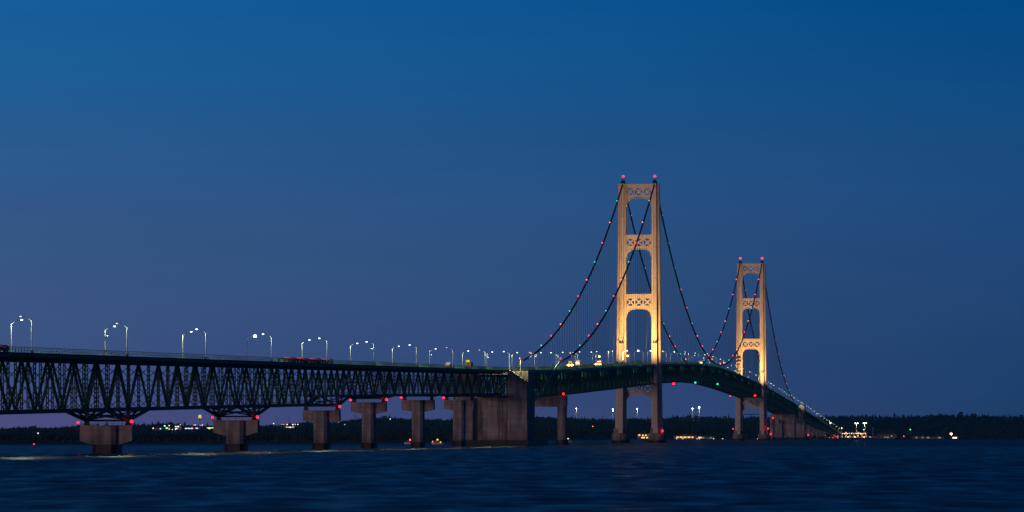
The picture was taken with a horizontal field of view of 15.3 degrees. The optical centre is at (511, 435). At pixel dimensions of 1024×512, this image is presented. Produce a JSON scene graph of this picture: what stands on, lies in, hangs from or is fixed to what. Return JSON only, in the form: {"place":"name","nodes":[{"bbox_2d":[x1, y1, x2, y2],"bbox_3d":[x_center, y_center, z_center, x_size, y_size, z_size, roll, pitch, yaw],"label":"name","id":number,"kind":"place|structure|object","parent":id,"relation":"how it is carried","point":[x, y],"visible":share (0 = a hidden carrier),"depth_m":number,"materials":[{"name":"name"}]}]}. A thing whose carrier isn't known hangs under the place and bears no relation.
{"place":"outdoors","nodes":[
{"label":"outdoors","id":0,"kind":"place"},
{"bbox_2d":[0,446,1023,511],"bbox_3d":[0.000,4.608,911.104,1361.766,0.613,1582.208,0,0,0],"label":"water","id":1,"kind":"structure","parent":0,"point":[632,479],"depth_m":399.25,"materials":[{"name":"blue liquid"}]},
{"bbox_2d":[77,420,134,452],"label":"bridge pier","id":2,"kind":"structure","parent":1,"relation":"in","point":[107,438],"depth_m":993.32,"materials":[{"name":"concrete"}]},
{"bbox_2d":[0,346,140,421],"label":"truss span","id":3,"kind":"object","parent":2,"relation":"on","point":[72,359],"visible":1,"depth_m":934.36,"materials":[{"name":"green paint"}]},
{"bbox_2d":[11,319,23,351],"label":"street lamp","id":4,"kind":"object","parent":3,"relation":"on","point":[11,333],"visible":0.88,"depth_m":930.32,"materials":[{"name":"grey metal"}]},
{"bbox_2d":[19,315,32,352],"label":"street lamp","id":5,"kind":"object","parent":3,"relation":"on","point":[31,330],"visible":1,"depth_m":884.57,"materials":[{"name":"grey metal"}]},
{"bbox_2d":[115,322,127,355],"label":"street lamp","id":6,"kind":"object","parent":3,"relation":"on","point":[126,342],"visible":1,"depth_m":981.88,"materials":[{"name":"metal"}]},
{"bbox_2d":[74,352,264,421],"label":"truss span","id":7,"kind":"object","parent":2,"relation":"on","point":[178,362],"visible":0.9,"depth_m":1071.91,"materials":[{"name":"green paint"}]},
{"bbox_2d":[182,331,191,357],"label":"street lamp","id":8,"kind":"object","parent":7,"relation":"on","point":[182,343],"visible":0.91,"depth_m":1126.71,"materials":[{"name":"metal"}]},
{"bbox_2d":[195,328,206,358],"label":"street lamp","id":9,"kind":"object","parent":7,"relation":"on","point":[205,342],"visible":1,"depth_m":1080.05,"materials":[{"name":"metal"}]},
{"bbox_2d":[212,416,259,450],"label":"bridge pier","id":10,"kind":"structure","parent":1,"relation":"in","point":[235,432],"depth_m":1162.74,"materials":[{"name":"concrete"}]},
{"bbox_2d":[303,405,340,448],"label":"bridge pier","id":11,"kind":"structure","parent":1,"relation":"in","point":[321,419],"depth_m":1310.05,"materials":[{"name":"concrete"}]},
{"bbox_2d":[209,357,346,416],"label":"truss span","id":12,"kind":"object","parent":11,"relation":"on","point":[274,379],"visible":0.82,"depth_m":1227.50,"materials":[{"name":"green paint"}]},
{"bbox_2d":[262,333,271,360],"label":"street lamp","id":13,"kind":"object","parent":12,"relation":"on","point":[271,344],"visible":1,"depth_m":1178.23,"materials":[{"name":"metal"}]},
{"bbox_2d":[277,357,295,361],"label":"flatbed truck","id":14,"kind":"object","parent":12,"relation":"on","point":[284,358],"visible":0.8,"depth_m":1213.69,"materials":[{"name":"metal"}]},
{"bbox_2d":[291,358,308,362],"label":"flatbed truck","id":15,"kind":"object","parent":12,"relation":"on","point":[298,359],"visible":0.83,"depth_m":1244.92,"materials":[{"name":"metal"}]},
{"bbox_2d":[316,359,332,363],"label":"flatbed truck","id":16,"kind":"object","parent":12,"relation":"on","point":[325,360],"visible":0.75,"depth_m":1290.81,"materials":[{"name":"metal"}]},
{"bbox_2d":[350,398,387,447],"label":"bridge pier","id":17,"kind":"structure","parent":1,"relation":"in","point":[368,411],"depth_m":1409.13,"materials":[{"name":"concrete"}]},
{"bbox_2d":[305,361,392,406],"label":"truss span","id":18,"kind":"object","parent":17,"relation":"on","point":[355,366],"visible":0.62,"depth_m":1354.49,"materials":[{"name":"green paint"}]},
{"bbox_2d":[353,363,439,398],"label":"truss span","id":19,"kind":"object","parent":17,"relation":"on","point":[400,383],"visible":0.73,"depth_m":1464.64,"materials":[{"name":"green paint"}]},
{"bbox_2d":[400,397,434,446],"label":"bridge pier","id":20,"kind":"structure","parent":1,"relation":"in","point":[417,408],"depth_m":1530.11,"materials":[{"name":"concrete"}]},
{"bbox_2d":[443,397,474,445],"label":"bridge pier","id":21,"kind":"structure","parent":1,"relation":"in","point":[459,408],"depth_m":1648.33,"materials":[{"name":"concrete"}]},
{"bbox_2d":[398,365,479,396],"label":"truss span","id":22,"kind":"object","parent":21,"relation":"on","point":[437,384],"visible":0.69,"depth_m":1590.44,"materials":[{"name":"green paint"}]},
{"bbox_2d":[465,360,472,368],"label":"truck","id":23,"kind":"object","parent":22,"relation":"on","point":[468,363],"visible":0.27,"depth_m":1643.06,"materials":[{"name":"yellow paint"}]},
{"bbox_2d":[441,366,508,396],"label":"truss span","id":24,"kind":"object","parent":21,"relation":"on","point":[477,383],"visible":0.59,"depth_m":1701.07,"materials":[{"name":"green paint"}]},
{"bbox_2d":[450,358,547,445],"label":"anchorage","id":25,"kind":"object","parent":1,"relation":"in","point":[509,420],"visible":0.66,"depth_m":1754.35,"materials":[{"name":"concrete"}]},
{"bbox_2d":[535,393,568,444],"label":"cable bent","id":26,"kind":"object","parent":1,"relation":"in","point":[560,402],"visible":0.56,"depth_m":1938.88,"materials":[{"name":"concrete"}]},
{"bbox_2d":[481,367,559,397],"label":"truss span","id":27,"kind":"object","parent":26,"relation":"on","point":[542,372],"visible":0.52,"depth_m":1874.03,"materials":[{"name":"green paint"}]},
{"bbox_2d":[612,175,665,442],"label":"suspension tower","id":28,"kind":"structure","parent":1,"relation":"in","point":[620,434],"depth_m":2482.99,"materials":[{"name":"beige metal"}]},
{"bbox_2d":[498,184,779,422],"bbox_3d":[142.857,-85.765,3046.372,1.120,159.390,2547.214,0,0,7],"label":"cable","id":29,"kind":"object","parent":28,"relation":"attached to","point":[568,315],"visible":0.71,"depth_m":2524.51,"materials":[{"name":"metal"}]},
{"bbox_2d":[526,362,654,394],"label":"suspended span","id":30,"kind":"object","parent":29,"relation":"hanging from","point":[610,376],"visible":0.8,"depth_m":2165.90,"materials":[{"name":"green paint"}]},
{"bbox_2d":[576,359,580,365],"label":"truck","id":31,"kind":"object","parent":30,"relation":"on","point":[578,362],"visible":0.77,"depth_m":2156.62,"materials":[{"name":"white paint"}]},
{"bbox_2d":[627,361,761,397],"bbox_3d":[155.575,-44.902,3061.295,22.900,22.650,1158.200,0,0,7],"label":"suspended span","id":32,"kind":"object","parent":29,"relation":"hanging from","point":[721,379],"visible":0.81,"depth_m":3027.04,"materials":[{"name":"green paint"}]},
{"bbox_2d":[535,184,798,422],"bbox_3d":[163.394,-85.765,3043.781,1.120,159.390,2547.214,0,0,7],"label":"cable","id":33,"kind":"object","parent":28,"relation":"attached to","point":[730,365],"visible":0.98,"depth_m":2630.76,"materials":[{"name":"metal"}]},
{"bbox_2d":[749,387,792,413],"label":"suspended span","id":34,"kind":"object","parent":33,"relation":"hanging from","point":[777,403],"visible":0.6,"depth_m":3960.27,"materials":[{"name":"green paint"}]},
{"bbox_2d":[732,257,769,439],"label":"suspension tower","id":35,"kind":"structure","parent":1,"relation":"in","point":[740,407],"depth_m":3631.96,"materials":[{"name":"beige metal"}]},
{"bbox_2d":[774,405,808,438],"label":"anchorage","id":36,"kind":"object","parent":1,"relation":"in","point":[782,429],"visible":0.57,"depth_m":4310.05,"materials":[{"name":"concrete"}]},
{"bbox_2d":[807,427,813,438],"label":"bridge pier","id":37,"kind":"structure","parent":1,"relation":"in","point":[809,431],"depth_m":4741.70,"materials":[{"name":"concrete"}]},
{"bbox_2d":[806,411,842,435],"bbox_3d":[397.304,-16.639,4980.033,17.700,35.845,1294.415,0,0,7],"label":"viaduct","id":38,"kind":"object","parent":37,"relation":"on","point":[814,422],"visible":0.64,"depth_m":4885.28,"materials":[{"name":"metal"}]},
{"bbox_2d":[0,440,1023,445],"bbox_3d":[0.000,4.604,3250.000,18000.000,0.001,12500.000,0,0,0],"label":"open water","id":39,"kind":"structure","parent":0,"point":[812,443],"depth_m":2229.09,"materials":[{"name":"blue liquid"}]},
{"bbox_2d":[19,445,537,456],"bbox_3d":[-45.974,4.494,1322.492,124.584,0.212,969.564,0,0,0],"label":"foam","id":40,"kind":"object","parent":39,"relation":"on","point":[285,450],"visible":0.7,"depth_m":1092.55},
{"bbox_2d":[431,439,442,443],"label":"boat","id":41,"kind":"object","parent":39,"relation":"on","point":[437,441],"visible":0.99,"depth_m":1988.97,"materials":[{"name":"white paint"}]},
{"bbox_2d":[0,419,1023,443],"bbox_3d":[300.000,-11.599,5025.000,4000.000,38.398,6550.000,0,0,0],"label":"shore","id":42,"kind":"structure","parent":0,"point":[868,437],"depth_m":4295.48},
{"bbox_2d":[174,424,180,429],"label":"building","id":43,"kind":"structure","parent":42,"relation":"on","point":[177,426],"depth_m":6622.83,"materials":[{"name":"white paint"}]},
{"bbox_2d":[0,412,1023,442],"bbox_3d":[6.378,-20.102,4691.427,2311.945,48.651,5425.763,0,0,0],"label":"forest","id":44,"kind":"object","parent":42,"relation":"on","point":[390,428],"visible":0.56,"depth_m":5551.26,"materials":[{"name":"green plant"}]},
{"bbox_2d":[637,431,648,438],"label":"building","id":45,"kind":"structure","parent":42,"relation":"on","point":[643,435],"depth_m":4325.50,"materials":[{"name":"yellow"}]},
{"bbox_2d":[674,434,696,438],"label":"building","id":46,"kind":"structure","parent":42,"relation":"on","point":[685,436],"depth_m":4325.50,"materials":[{"name":"yellow"}]},
{"bbox_2d":[699,435,714,438],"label":"building","id":47,"kind":"structure","parent":42,"relation":"on","point":[705,437],"depth_m":4335.92,"materials":[{"name":"grey"}]},
{"bbox_2d":[770,414,795,439],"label":"cable bent","id":48,"kind":"object","parent":42,"relation":"on","point":[792,417],"visible":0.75,"depth_m":4178.12,"materials":[{"name":"concrete"}]},
{"bbox_2d":[792,403,798,416],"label":"suspended span","id":49,"kind":"object","parent":48,"relation":"on","point":[796,411],"visible":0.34,"depth_m":4248.75,"materials":[{"name":"green paint"}]},
{"bbox_2d":[811,429,817,438],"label":"bridge pier","id":50,"kind":"structure","parent":42,"relation":"on","point":[813,432],"depth_m":4845.89,"materials":[{"name":"concrete"}]},
{"bbox_2d":[815,430,821,437],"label":"bridge pier","id":51,"kind":"structure","parent":42,"relation":"on","point":[817,433],"depth_m":4950.00,"materials":[{"name":"concrete"}]},
{"bbox_2d":[837,432,867,437],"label":"toll plaza","id":52,"kind":"structure","parent":42,"relation":"on","point":[853,435],"depth_m":5646.00,"materials":[{"name":"white paint"}]},
{"bbox_2d":[880,430,895,438],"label":"building","id":53,"kind":"structure","parent":42,"relation":"on","point":[887,434],"depth_m":4794.00,"materials":[{"name":"grey"}]},
{"bbox_2d":[912,435,924,438],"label":"building","id":54,"kind":"structure","parent":42,"relation":"on","point":[918,437],"depth_m":4416.00,"materials":[{"name":"grey"}]},
{"bbox_2d":[924,435,943,438],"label":"building","id":55,"kind":"structure","parent":42,"relation":"on","point":[933,437],"depth_m":4396.00,"materials":[{"name":"grey"}]},
{"bbox_2d":[950,435,958,438],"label":"building","id":56,"kind":"structure","parent":42,"relation":"on","point":[954,437],"depth_m":4416.50,"materials":[{"name":"white"}]},
{"bbox_2d":[0,0,1023,428],"label":"sky","id":57,"kind":"structure","parent":0,"point":[427,175],"materials":[{"name":"blue"}]}
]}

